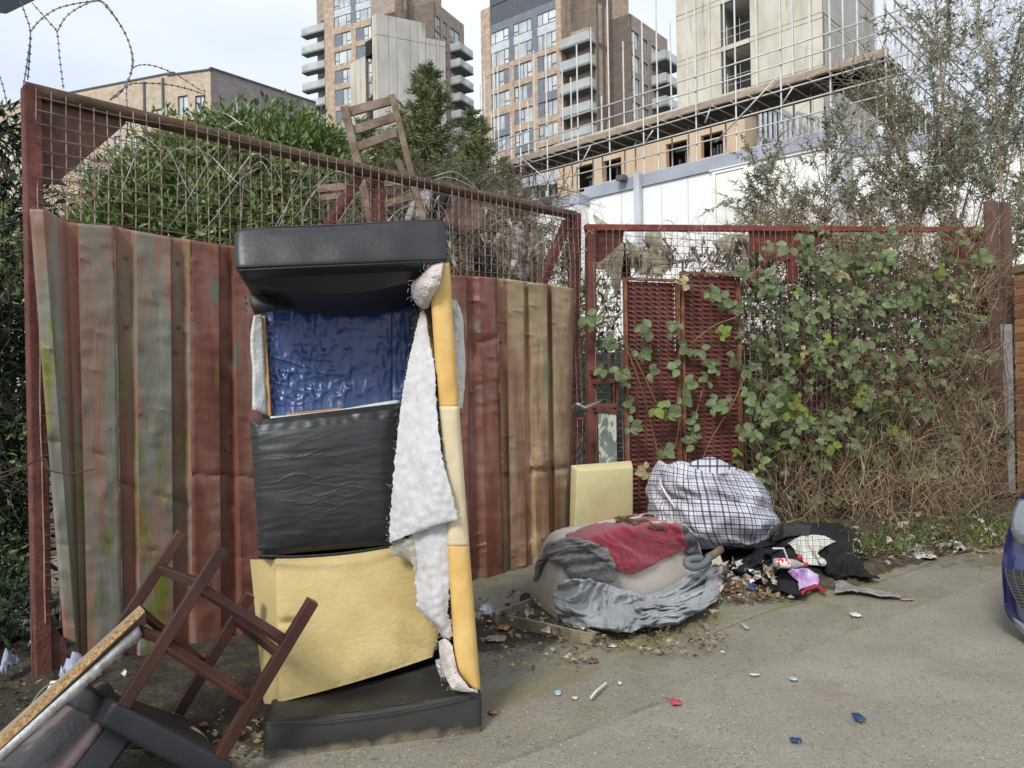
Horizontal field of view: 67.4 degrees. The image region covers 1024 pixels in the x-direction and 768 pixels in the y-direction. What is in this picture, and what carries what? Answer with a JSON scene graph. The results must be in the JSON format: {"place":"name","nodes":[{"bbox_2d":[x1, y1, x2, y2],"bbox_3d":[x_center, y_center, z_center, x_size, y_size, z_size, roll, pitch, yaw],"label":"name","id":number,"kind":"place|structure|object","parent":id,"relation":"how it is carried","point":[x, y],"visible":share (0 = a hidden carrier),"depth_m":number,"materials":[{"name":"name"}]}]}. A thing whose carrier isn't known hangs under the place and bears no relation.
{"place":"outdoors","nodes":[
{"label":"outdoors","id":0,"kind":"place"},
{"bbox_2d":[0,0,33,13],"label":"roof corner","id":1,"kind":"object","parent":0,"point":[7,6],"visible":1,"depth_m":4.21,"materials":[{"name":"grey"}]},
{"bbox_2d":[0,67,315,391],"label":"brick block","id":2,"kind":"structure","parent":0,"point":[214,82],"depth_m":77.16,"materials":[{"name":"beige brick"}]},
{"bbox_2d":[178,95,187,115],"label":"window","id":3,"kind":"structure","parent":2,"relation":"in","point":[182,100],"depth_m":74.92,"materials":[{"name":"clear glass"}]},
{"bbox_2d":[301,0,473,223],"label":"residential tower","id":4,"kind":"structure","parent":0,"point":[341,31],"depth_m":126.47,"materials":[{"name":"orange brick"}]},
{"bbox_2d":[334,13,350,28],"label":"window","id":5,"kind":"structure","parent":4,"relation":"in","point":[342,20],"depth_m":126.44,"materials":[{"name":"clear glass"}]},
{"bbox_2d":[335,49,350,64],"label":"window","id":6,"kind":"structure","parent":4,"relation":"in","point":[344,56],"depth_m":126.54,"materials":[{"name":"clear glass"}]},
{"bbox_2d":[356,7,370,21],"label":"window","id":7,"kind":"structure","parent":4,"relation":"in","point":[363,14],"depth_m":124.48,"materials":[{"name":"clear glass"}]},
{"bbox_2d":[1,412,894,562],"bbox_3d":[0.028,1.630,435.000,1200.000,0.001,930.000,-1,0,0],"label":"ground","id":8,"kind":"structure","parent":0,"point":[53,552],"depth_m":9.18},
{"bbox_2d":[4,89,395,335],"bbox_3d":[-3.633,-0.999,9.160,4.600,5.461,2.915,-1,0,-23],"label":"laurel tree","id":9,"kind":"object","parent":8,"relation":"on","point":[325,139],"visible":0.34,"depth_m":8.82,"materials":[{"name":"green plant"}]},
{"bbox_2d":[12,128,605,356],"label":"dead twigs","id":10,"kind":"object","parent":9,"relation":"attached to","point":[485,175],"visible":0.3,"depth_m":8.50,"materials":[{"name":"brown plant"}]},
{"bbox_2d":[317,114,415,224],"bbox_3d":[-2.195,-1.334,12.167,2.442,5.944,2.662,-1,0,-18],"label":"cypress tree","id":11,"kind":"object","parent":8,"relation":"on","point":[366,135],"visible":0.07,"depth_m":12.10,"materials":[{"name":"green plant"}]},
{"bbox_2d":[350,13,446,216],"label":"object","id":12,"kind":"object","parent":8,"relation":"on","point":[397,49],"visible":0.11,"depth_m":58.91,"materials":[{"name":"white concrete"}]},
{"bbox_2d":[335,58,555,274],"bbox_3d":[-1.577,-1.963,13.095,4.720,7.184,4.476,-1,0,0],"label":"cypress tree","id":13,"kind":"object","parent":8,"relation":"on","point":[428,103],"visible":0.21,"depth_m":12.77,"materials":[{"name":"green plant"}]},
{"bbox_2d":[397,106,555,278],"bbox_3d":[-0.552,-1.409,12.343,3.126,6.036,2.649,-1,0,30],"label":"cypress tree","id":14,"kind":"object","parent":8,"relation":"on","point":[472,126],"visible":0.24,"depth_m":11.97,"materials":[{"name":"green plant"}]},
{"bbox_2d":[457,153,597,334],"bbox_3d":[0.150,-1.021,12.083,2.540,5.237,2.281,-1,0,0],"label":"cypress tree","id":15,"kind":"object","parent":8,"relation":"on","point":[509,165],"visible":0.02,"depth_m":12.06,"materials":[{"name":"green plant"}]},
{"bbox_2d":[530,194,589,352],"bbox_3d":[2.074,-1.990,23.654,1.968,7.108,2.800,-1,0,44],"label":"site cabin","id":16,"kind":"object","parent":8,"relation":"on","point":[582,199],"visible":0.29,"depth_m":22.37,"materials":[{"name":"white metal"}]},
{"bbox_2d":[584,122,860,351],"bbox_3d":[5.889,-2.192,21.017,7.518,7.377,3.350,-1,0,44],"label":"site cabin","id":17,"kind":"object","parent":8,"relation":"on","point":[682,194],"visible":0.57,"depth_m":20.11,"materials":[{"name":"white metal"}]},
{"bbox_2d":[716,169,743,253],"bbox_3d":[5.492,-4.346,19.371,0.755,2.038,0.115,-1,0,44],"label":"door","id":18,"kind":"structure","parent":17,"relation":"in","point":[723,186],"depth_m":19.42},
{"bbox_2d":[480,0,1016,235],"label":"scaffold","id":19,"kind":"object","parent":8,"relation":"on","point":[635,136],"visible":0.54,"depth_m":29.03,"materials":[{"name":"grey metal"}]},
{"bbox_2d":[758,109,796,144],"bbox_3d":[11.074,-10.219,31.987,3.136,2.401,0.172,-1,0,-43],"label":"stud frame","id":20,"kind":"object","parent":19,"relation":"on","point":[784,114],"visible":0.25,"depth_m":31.80,"materials":[{"name":"silver metal"}]},
{"bbox_2d":[795,111,820,135],"bbox_3d":[13.114,-10.854,33.982,0.165,2.520,2.884,-1,0,42],"label":"stud frame","id":21,"kind":"object","parent":19,"relation":"on","point":[797,113],"visible":0.29,"depth_m":33.94,"materials":[{"name":"silver metal"}]},
{"bbox_2d":[676,0,875,140],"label":"building","id":22,"kind":"structure","parent":8,"relation":"on","point":[767,25],"depth_m":46.80,"materials":[{"name":"beige concrete"}]},
{"bbox_2d":[580,326,1017,487],"bbox_3d":[2.744,0.286,11.892,14.715,2.888,3.549,-1,0,0],"label":"hedge","id":23,"kind":"object","parent":8,"relation":"on","point":[781,348],"visible":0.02,"depth_m":11.92,"materials":[{"name":"green plant"}]},
{"bbox_2d":[852,123,1023,438],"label":"site cabin","id":24,"kind":"object","parent":8,"relation":"on","point":[1016,163],"visible":0.11,"depth_m":17.07,"materials":[{"name":"white metal"}]},
{"bbox_2d":[0,449,1018,767],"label":"pavement","id":25,"kind":"structure","parent":0,"point":[672,671],"depth_m":4.38,"materials":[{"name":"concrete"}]},
{"bbox_2d":[0,601,270,749],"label":"dirt bank","id":26,"kind":"structure","parent":25,"relation":"on","point":[170,677],"depth_m":4.01,"materials":[{"name":"soil"}]},
{"bbox_2d":[0,648,19,674],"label":"dumped rubbish","id":27,"kind":"object","parent":26,"relation":"on","point":[9,658],"visible":1,"depth_m":4.11,"materials":[{"name":"white paper"}]},
{"bbox_2d":[0,199,52,621],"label":"ivy bush","id":28,"kind":"object","parent":26,"relation":"on","point":[15,235],"visible":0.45,"depth_m":5.04,"materials":[{"name":"green plant"}]},
{"bbox_2d":[0,99,77,650],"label":"evergreen shrub","id":29,"kind":"object","parent":26,"relation":"on","point":[8,380],"visible":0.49,"depth_m":5.29,"materials":[{"name":"green plant"}]},
{"bbox_2d":[0,132,103,620],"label":"dark twigs","id":30,"kind":"object","parent":26,"relation":"on","point":[7,333],"visible":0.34,"depth_m":4.77,"materials":[{"name":"brown plant"}]},
{"bbox_2d":[59,651,82,676],"bbox_3d":[-2.291,1.487,4.026,0.133,0.177,0.168,-1,0,0],"label":"dumped rubbish","id":31,"kind":"object","parent":26,"relation":"on","point":[75,658],"visible":0.35,"depth_m":3.99,"materials":[{"name":"white paper"}]},
{"bbox_2d":[0,529,317,767],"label":"bar stool","id":32,"kind":"object","parent":25,"relation":"on","point":[99,723],"visible":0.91,"depth_m":3.05,"materials":[{"name":"red wood"}]},
{"bbox_2d":[0,606,146,760],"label":"chipboard panel","id":33,"kind":"object","parent":32,"relation":"on","point":[95,661],"visible":1,"depth_m":2.88,"materials":[{"name":"beige wood"}]},
{"bbox_2d":[20,81,582,676],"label":"gate","id":34,"kind":"structure","parent":25,"relation":"on","point":[138,375],"depth_m":4.63,"materials":[{"name":"red metal"}]},
{"bbox_2d":[0,457,93,478],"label":"twisted wire","id":35,"kind":"object","parent":34,"relation":"attached to","point":[31,462],"visible":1,"depth_m":3.90,"materials":[{"name":"grey metal"}]},
{"bbox_2d":[0,0,205,172],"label":"razor wire","id":36,"kind":"object","parent":34,"relation":"attached to","point":[126,85],"visible":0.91,"depth_m":4.40,"materials":[{"name":"grey metal"}]},
{"bbox_2d":[77,108,604,275],"bbox_3d":[-1.027,-1.377,6.835,4.838,1.120,1.614,-1,0,-42],"label":"razor wire","id":37,"kind":"object","parent":34,"relation":"attached to","point":[236,121],"visible":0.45,"depth_m":6.18,"materials":[{"name":"grey metal"}]},
{"bbox_2d":[317,94,425,221],"bbox_3d":[-1.164,-1.802,6.350,0.934,1.145,0.350,-1,0,0],"label":"wooden chair","id":38,"kind":"object","parent":37,"relation":"attached to","point":[352,130],"visible":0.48,"depth_m":6.28,"materials":[{"name":"brown wood"}]},
{"bbox_2d":[404,189,432,219],"bbox_3d":[-0.877,-1.681,7.237,0.275,0.324,0.068,-1,0,4],"label":"rag","id":39,"kind":"object","parent":37,"relation":"hanging from","point":[412,210],"visible":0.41,"depth_m":7.23,"materials":[{"name":"beige fabric"}]},
{"bbox_2d":[473,230,496,277],"bbox_3d":[-0.265,-1.315,7.835,0.255,0.518,0.074,-1,0,5],"label":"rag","id":40,"kind":"object","parent":37,"relation":"hanging from","point":[482,269],"visible":0.52,"depth_m":7.84,"materials":[{"name":"black fabric"}]},
{"bbox_2d":[506,224,527,280],"bbox_3d":[0.057,-1.356,7.931,0.243,0.613,0.084,-1,0,0],"label":"rag","id":41,"kind":"object","parent":37,"relation":"hanging from","point":[524,261],"visible":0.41,"depth_m":7.94,"materials":[{"name":"grey fabric"}]},
{"bbox_2d":[526,229,542,282],"bbox_3d":[0.233,-1.326,8.039,0.202,0.592,0.080,-1,0,0],"label":"rag","id":42,"kind":"object","parent":37,"relation":"hanging from","point":[533,272],"visible":0.27,"depth_m":8.04,"materials":[{"name":"grey fabric"}]},
{"bbox_2d":[430,192,451,230],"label":"rag","id":43,"kind":"object","parent":34,"relation":"hanging from","point":[443,198],"visible":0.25,"depth_m":7.33,"materials":[{"name":"black fabric"}]},
{"bbox_2d":[444,194,482,233],"bbox_3d":[-0.450,-1.617,7.130,0.366,0.449,0.098,-1,0,0],"label":"rag","id":44,"kind":"object","parent":34,"relation":"hanging from","point":[471,204],"visible":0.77,"depth_m":7.15,"materials":[{"name":"brown fabric"}]},
{"bbox_2d":[570,400,601,464],"bbox_3d":[0.723,0.489,7.052,0.367,0.676,0.157,-1,0,-31],"label":"padlock and chain","id":45,"kind":"object","parent":34,"relation":"hanging from","point":[579,413],"visible":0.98,"depth_m":6.96,"materials":[{"name":"metal"}]},
{"bbox_2d":[234,219,481,759],"bbox_3d":[-0.738,0.523,3.835,1.123,2.642,0.930,-1,0,-12],"label":"upended sofa","id":46,"kind":"object","parent":25,"relation":"on","point":[357,347],"visible":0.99,"depth_m":3.60,"materials":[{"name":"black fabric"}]},
{"bbox_2d":[1,511,997,692],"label":"rubbish bits","id":47,"kind":"object","parent":25,"relation":"on","point":[720,585],"visible":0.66,"depth_m":5.64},
{"bbox_2d":[0,503,1007,764],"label":"leaf litter","id":48,"kind":"object","parent":25,"relation":"on","point":[668,641],"visible":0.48,"depth_m":4.84,"materials":[{"name":"brown plant"}]},
{"bbox_2d":[494,597,595,645],"bbox_3d":[0.347,1.549,5.102,0.782,0.075,0.589,-1,0,37],"label":"drawer frame","id":49,"kind":"object","parent":25,"relation":"on","point":[585,635],"visible":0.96,"depth_m":4.96,"materials":[{"name":"brown wood"}]},
{"bbox_2d":[570,461,632,526],"bbox_3d":[0.820,1.137,6.869,0.708,0.847,0.212,-1,0,-23],"label":"foam block","id":50,"kind":"object","parent":25,"relation":"on","point":[601,491],"depth_m":6.77,"materials":[{"name":"yellow plastic"}]},
{"bbox_2d":[579,267,624,463],"bbox_3d":[0.923,0.177,8.377,0.610,2.996,1.096,-1,0,11],"label":"ivy growth","id":51,"kind":"object","parent":25,"relation":"on","point":[602,349],"visible":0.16,"depth_m":8.22,"materials":[{"name":"green plant"}]},
{"bbox_2d":[533,512,701,617],"bbox_3d":[0.838,1.312,5.837,1.705,0.548,0.621,-1,0,-38],"label":"bean bag","id":52,"kind":"object","parent":25,"relation":"on","point":[662,574],"visible":0.31,"depth_m":5.55,"materials":[{"name":"beige fabric"}]},
{"bbox_2d":[533,536,617,582],"bbox_3d":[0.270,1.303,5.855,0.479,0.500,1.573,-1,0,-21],"label":"knitted jumper","id":53,"kind":"object","parent":52,"relation":"on","point":[580,558],"visible":0.98,"depth_m":5.20,"materials":[{"name":"grey fabric"}]},
{"bbox_2d":[566,514,686,574],"bbox_3d":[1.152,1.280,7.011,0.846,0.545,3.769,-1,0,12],"label":"maroon cloth","id":54,"kind":"object","parent":52,"relation":"on","point":[636,548],"visible":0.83,"depth_m":5.53,"materials":[{"name":"red fabric"}]},
{"bbox_2d":[614,516,666,530],"bbox_3d":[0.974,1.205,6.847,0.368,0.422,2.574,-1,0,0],"label":"dry twigs","id":55,"kind":"object","parent":54,"relation":"on","point":[622,519],"visible":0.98,"depth_m":5.69,"materials":[{"name":"brown wood"}]},
{"bbox_2d":[624,512,701,555],"bbox_3d":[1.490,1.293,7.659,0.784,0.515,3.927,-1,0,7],"label":"scarf","id":56,"kind":"object","parent":54,"relation":"on","point":[691,540],"visible":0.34,"depth_m":5.82,"materials":[{"name":"grey fabric"}]},
{"bbox_2d":[553,566,722,632],"bbox_3d":[1.178,1.399,5.434,1.996,0.306,0.781,-1,0,-42],"label":"jersey sheet","id":57,"kind":"object","parent":52,"relation":"on","point":[584,603],"visible":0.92,"depth_m":5.06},
{"bbox_2d":[683,546,723,570],"bbox_3d":[1.416,1.283,5.634,0.394,0.139,0.119,-1,0,-29],"label":"crook handle","id":58,"kind":"object","parent":57,"relation":"on","point":[702,560],"visible":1,"depth_m":5.59,"materials":[{"name":"grey plastic"}]},
{"bbox_2d":[299,577,1023,767],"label":"grit","id":59,"kind":"object","parent":25,"relation":"on","point":[740,714],"visible":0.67,"depth_m":3.51,"materials":[{"name":"grey gravel"}]},
{"bbox_2d":[697,568,724,606],"bbox_3d":[1.502,1.494,5.727,0.129,0.106,1.519,-1,0,20],"label":"grey trailing sheet","id":60,"kind":"object","parent":25,"relation":"on","point":[711,593],"visible":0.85,"depth_m":5.48,"materials":[{"name":"grey fabric"}]},
{"bbox_2d":[579,349,854,499],"bbox_3d":[1.810,0.569,10.400,5.600,2.000,0.400,-1,0,0],"label":"dark hoarding","id":61,"kind":"object","parent":25,"relation":"on","point":[621,433],"depth_m":10.20,"materials":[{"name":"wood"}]},
{"bbox_2d":[768,521,811,542],"bbox_3d":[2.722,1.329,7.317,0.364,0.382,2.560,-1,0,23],"label":"charcoal hoodie","id":62,"kind":"object","parent":25,"relation":"on","point":[781,531],"visible":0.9,"depth_m":6.64,"materials":[{"name":"fabric"}]},
{"bbox_2d":[584,224,1000,517],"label":"gate","id":63,"kind":"structure","parent":25,"relation":"on","point":[698,311],"depth_m":7.69,"materials":[{"name":"red paint"}]},
{"bbox_2d":[411,196,763,281],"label":"shredded strips","id":64,"kind":"object","parent":63,"relation":"attached to","point":[692,255],"visible":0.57,"depth_m":7.85,"materials":[{"name":"fabric"}]},
{"bbox_2d":[426,176,783,301],"bbox_3d":[1.093,-1.447,8.095,4.654,1.475,1.774,-1,0,-20],"label":"dry creeper","id":65,"kind":"object","parent":63,"relation":"attached to","point":[534,233],"visible":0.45,"depth_m":7.86,"materials":[{"name":"brown plant"}]},
{"bbox_2d":[596,242,624,303],"bbox_3d":[1.052,-1.197,8.252,0.345,0.675,0.123,-1,0,18],"label":"rag","id":66,"kind":"object","parent":63,"relation":"hanging from","point":[617,269],"visible":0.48,"depth_m":8.24,"materials":[{"name":"beige fabric"}]},
{"bbox_2d":[625,238,674,277],"bbox_3d":[1.482,-1.341,8.297,0.624,0.449,0.190,-1,0,-14],"label":"rag","id":67,"kind":"object","parent":63,"relation":"hanging from","point":[643,262],"visible":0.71,"depth_m":8.30,"materials":[{"name":"beige fabric"}]},
{"bbox_2d":[644,232,675,253],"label":"rag","id":68,"kind":"object","parent":63,"relation":"hanging from","point":[654,247],"visible":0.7,"depth_m":8.37,"materials":[{"name":"beige fabric"}]},
{"bbox_2d":[712,234,766,266],"bbox_3d":[2.487,-1.442,8.381,0.646,0.379,0.178,-1,0,-8],"label":"rag","id":69,"kind":"object","parent":63,"relation":"hanging from","point":[729,242],"visible":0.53,"depth_m":8.34,"materials":[{"name":"beige fabric"}]},
{"bbox_2d":[730,523,867,585],"bbox_3d":[2.521,1.421,6.934,1.317,0.239,2.745,-1,0,25],"label":"clothes heap","id":70,"kind":"object","parent":25,"relation":"on","point":[841,537],"visible":0.25,"depth_m":6.75,"materials":[{"name":"black fabric"}]},
{"bbox_2d":[810,526,879,578],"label":"black trousers","id":71,"kind":"object","parent":70,"relation":"on","point":[841,563],"visible":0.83,"depth_m":6.14,"materials":[{"name":"fabric"}]},
{"bbox_2d":[788,535,835,566],"bbox_3d":[2.440,1.364,6.304,0.341,0.174,0.617,-1,0,30],"label":"checked shirt","id":72,"kind":"object","parent":71,"relation":"on","point":[808,548],"visible":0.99,"depth_m":6.29,"materials":[{"name":"white fabric"}]},
{"bbox_2d":[696,0,1023,485],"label":"buddleia","id":73,"kind":"object","parent":25,"relation":"on","point":[939,169],"visible":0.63,"depth_m":10.02,"materials":[{"name":"green plant"}]},
{"bbox_2d":[734,0,1023,252],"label":"fine twigs","id":74,"kind":"object","parent":73,"relation":"attached to","point":[915,95],"visible":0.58,"depth_m":9.90,"materials":[{"name":"brown plant"}]},
{"bbox_2d":[834,579,900,597],"bbox_3d":[2.632,1.514,5.716,0.440,0.031,0.423,-1,0,21],"label":"silver wrap","id":75,"kind":"object","parent":25,"relation":"on","point":[841,585],"visible":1,"depth_m":5.62,"materials":[{"name":"silver metal"}]},
{"bbox_2d":[1012,263,1023,496],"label":"brick pier","id":76,"kind":"structure","parent":25,"relation":"on","point":[1018,272],"depth_m":8.94,"materials":[{"name":"brick"}]},
{"bbox_2d":[0,0,1023,138],"label":"sky","id":77,"kind":"structure","parent":0,"point":[261,41],"materials":[{"name":"white"}]},
{"bbox_2d":[505,174,557,217],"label":"steel framed building","id":78,"kind":"structure","parent":0,"point":[538,178],"depth_m":57.02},
{"bbox_2d":[480,0,676,236],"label":"residential tower","id":79,"kind":"structure","parent":0,"point":[507,24],"depth_m":100.05,"materials":[{"name":"orange brick"}]},
{"bbox_2d":[492,70,503,88],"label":"window","id":80,"kind":"structure","parent":79,"relation":"in","point":[501,73],"depth_m":105.19,"materials":[{"name":"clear glass"}]},
{"bbox_2d":[492,114,504,131],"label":"window","id":81,"kind":"structure","parent":79,"relation":"in","point":[502,117],"depth_m":105.26,"materials":[{"name":"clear glass"}]},
{"bbox_2d":[491,27,508,44],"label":"window","id":82,"kind":"structure","parent":79,"relation":"in","point":[501,35],"depth_m":104.94,"materials":[{"name":"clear glass"}]},
{"bbox_2d":[491,47,508,68],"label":"window","id":83,"kind":"structure","parent":79,"relation":"in","point":[501,57],"depth_m":104.88,"materials":[{"name":"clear glass"}]},
{"bbox_2d":[492,90,509,108],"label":"window","id":84,"kind":"structure","parent":79,"relation":"in","point":[504,100],"depth_m":104.90,"materials":[{"name":"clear glass"}]},
{"bbox_2d":[515,84,526,101],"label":"window","id":85,"kind":"structure","parent":79,"relation":"in","point":[523,88],"depth_m":102.80,"materials":[{"name":"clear glass"}]},
{"bbox_2d":[515,129,527,145],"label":"window","id":86,"kind":"structure","parent":79,"relation":"in","point":[524,137],"depth_m":102.77,"materials":[{"name":"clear glass"}]},
{"bbox_2d":[513,18,531,35],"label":"window","id":87,"kind":"structure","parent":79,"relation":"in","point":[524,26],"depth_m":102.50,"materials":[{"name":"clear glass"}]},
{"bbox_2d":[514,39,531,59],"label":"window","id":88,"kind":"structure","parent":79,"relation":"in","point":[526,46],"depth_m":102.35,"materials":[{"name":"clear glass"}]},
{"bbox_2d":[520,60,531,78],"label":"window","id":89,"kind":"structure","parent":79,"relation":"in","point":[525,68],"depth_m":102.22,"materials":[{"name":"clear glass"}]},
{"bbox_2d":[521,106,532,123],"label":"window","id":90,"kind":"structure","parent":79,"relation":"in","point":[524,118],"depth_m":102.30,"materials":[{"name":"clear glass"}]},
{"bbox_2d":[537,8,555,27],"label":"window","id":91,"kind":"structure","parent":79,"relation":"in","point":[549,16],"depth_m":99.98,"materials":[{"name":"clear glass"}]},
{"bbox_2d":[537,30,555,51],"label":"window","id":92,"kind":"structure","parent":79,"relation":"in","point":[550,36],"depth_m":99.93,"materials":[{"name":"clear glass"}]},
{"bbox_2d":[539,120,557,140],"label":"window","id":93,"kind":"structure","parent":79,"relation":"in","point":[553,128],"depth_m":99.93,"materials":[{"name":"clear glass"}]},
{"bbox_2d":[544,52,556,70],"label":"window","id":94,"kind":"structure","parent":79,"relation":"in","point":[551,58],"depth_m":99.61,"materials":[{"name":"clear glass"}]},
{"bbox_2d":[544,74,556,92],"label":"window","id":95,"kind":"structure","parent":79,"relation":"in","point":[551,80],"depth_m":99.66,"materials":[{"name":"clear glass"}]},
{"bbox_2d":[544,98,556,116],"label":"window","id":96,"kind":"structure","parent":79,"relation":"in","point":[551,104],"depth_m":99.68,"materials":[{"name":"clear glass"}]},
{"bbox_2d":[553,88,805,197],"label":"unfinished building","id":97,"kind":"structure","parent":0,"point":[680,155],"depth_m":41.51,"materials":[{"name":"concrete"}]},
{"bbox_2d":[493,576,1023,767],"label":"road","id":98,"kind":"structure","parent":0,"point":[856,654],"depth_m":3.71,"materials":[{"name":"grey asphalt"}]},
{"bbox_2d":[1002,492,1023,634],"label":"parked car","id":99,"kind":"object","parent":98,"relation":"on","point":[1013,571],"visible":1,"depth_m":4.66,"materials":[{"name":"blue paint"}]},
{"bbox_2d":[636,486,1018,593],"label":"soil bank","id":100,"kind":"structure","parent":0,"point":[876,565],"depth_m":7.48,"materials":[{"name":"brown soil"}]},
{"bbox_2d":[645,457,780,548],"bbox_3d":[1.731,1.055,6.570,1.192,0.858,0.960,-1,0,0],"label":"laundry bag","id":101,"kind":"object","parent":100,"relation":"on","point":[711,502],"visible":0.88,"depth_m":6.21,"materials":[{"name":"fabric"}]},
{"bbox_2d":[723,539,806,595],"bbox_3d":[2.024,1.401,6.199,0.608,0.256,1.433,-1,0,16],"label":"black coat","id":102,"kind":"object","parent":100,"relation":"on","point":[753,557],"visible":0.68,"depth_m":6.01,"materials":[{"name":"fabric"}]},
{"bbox_2d":[772,555,807,568],"bbox_3d":[2.066,1.325,5.715,0.252,0.091,0.104,-1,0,0],"label":"plastic bottle","id":103,"kind":"object","parent":102,"relation":"on","point":[787,563],"visible":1,"depth_m":5.68,"materials":[{"name":"white plastic"}]},
{"bbox_2d":[536,174,1023,536],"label":"dry undergrowth","id":104,"kind":"object","parent":100,"relation":"on","point":[888,491],"visible":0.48,"depth_m":8.59,"materials":[{"name":"brown plant"}]},
{"bbox_2d":[578,223,1023,522],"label":"bramble","id":105,"kind":"object","parent":100,"relation":"on","point":[749,433],"visible":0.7,"depth_m":8.19,"materials":[{"name":"green plant"}]},
{"bbox_2d":[787,568,818,589],"bbox_3d":[2.185,1.462,5.804,0.211,0.114,0.607,-1,0,42],"label":"pink lilac bag","id":106,"kind":"object","parent":100,"relation":"on","point":[804,577],"visible":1,"depth_m":5.85,"materials":[{"name":"plastic"}]},
{"bbox_2d":[672,243,1017,503],"bbox_3d":[4.817,-0.042,9.972,5.861,3.428,1.622,-1,0,-22],"label":"shrub","id":107,"kind":"object","parent":100,"relation":"on","point":[743,287],"visible":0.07,"depth_m":9.33,"materials":[{"name":"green plant"}]},
{"bbox_2d":[723,184,1023,510],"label":"purple stems","id":108,"kind":"object","parent":100,"relation":"on","point":[898,359],"visible":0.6,"depth_m":8.34,"materials":[{"name":"plant"}]},
{"bbox_2d":[778,504,1011,555],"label":"grass","id":109,"kind":"structure","parent":100,"relation":"on","point":[909,541],"depth_m":7.08,"materials":[{"name":"green plant"}]},
{"bbox_2d":[795,501,1010,544],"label":"fallen stalks","id":110,"kind":"object","parent":100,"relation":"on","point":[912,525],"visible":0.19,"depth_m":7.15,"materials":[{"name":"brown plant"}]},
{"bbox_2d":[983,202,1016,495],"bbox_3d":[5.906,-0.442,9.242,0.526,3.558,0.129,-1,0,-30],"label":"steel stanchion","id":111,"kind":"object","parent":100,"relation":"on","point":[1006,207],"visible":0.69,"depth_m":9.15,"materials":[{"name":"metal"}]},
{"bbox_2d":[1000,324,1015,492],"bbox_3d":[5.900,0.295,9.140,0.149,2.013,0.020,-1,0,0],"label":"fence slat","id":112,"kind":"object","parent":111,"relation":"attached to","point":[1008,328],"visible":0.72,"depth_m":9.13,"materials":[{"name":"wood"}]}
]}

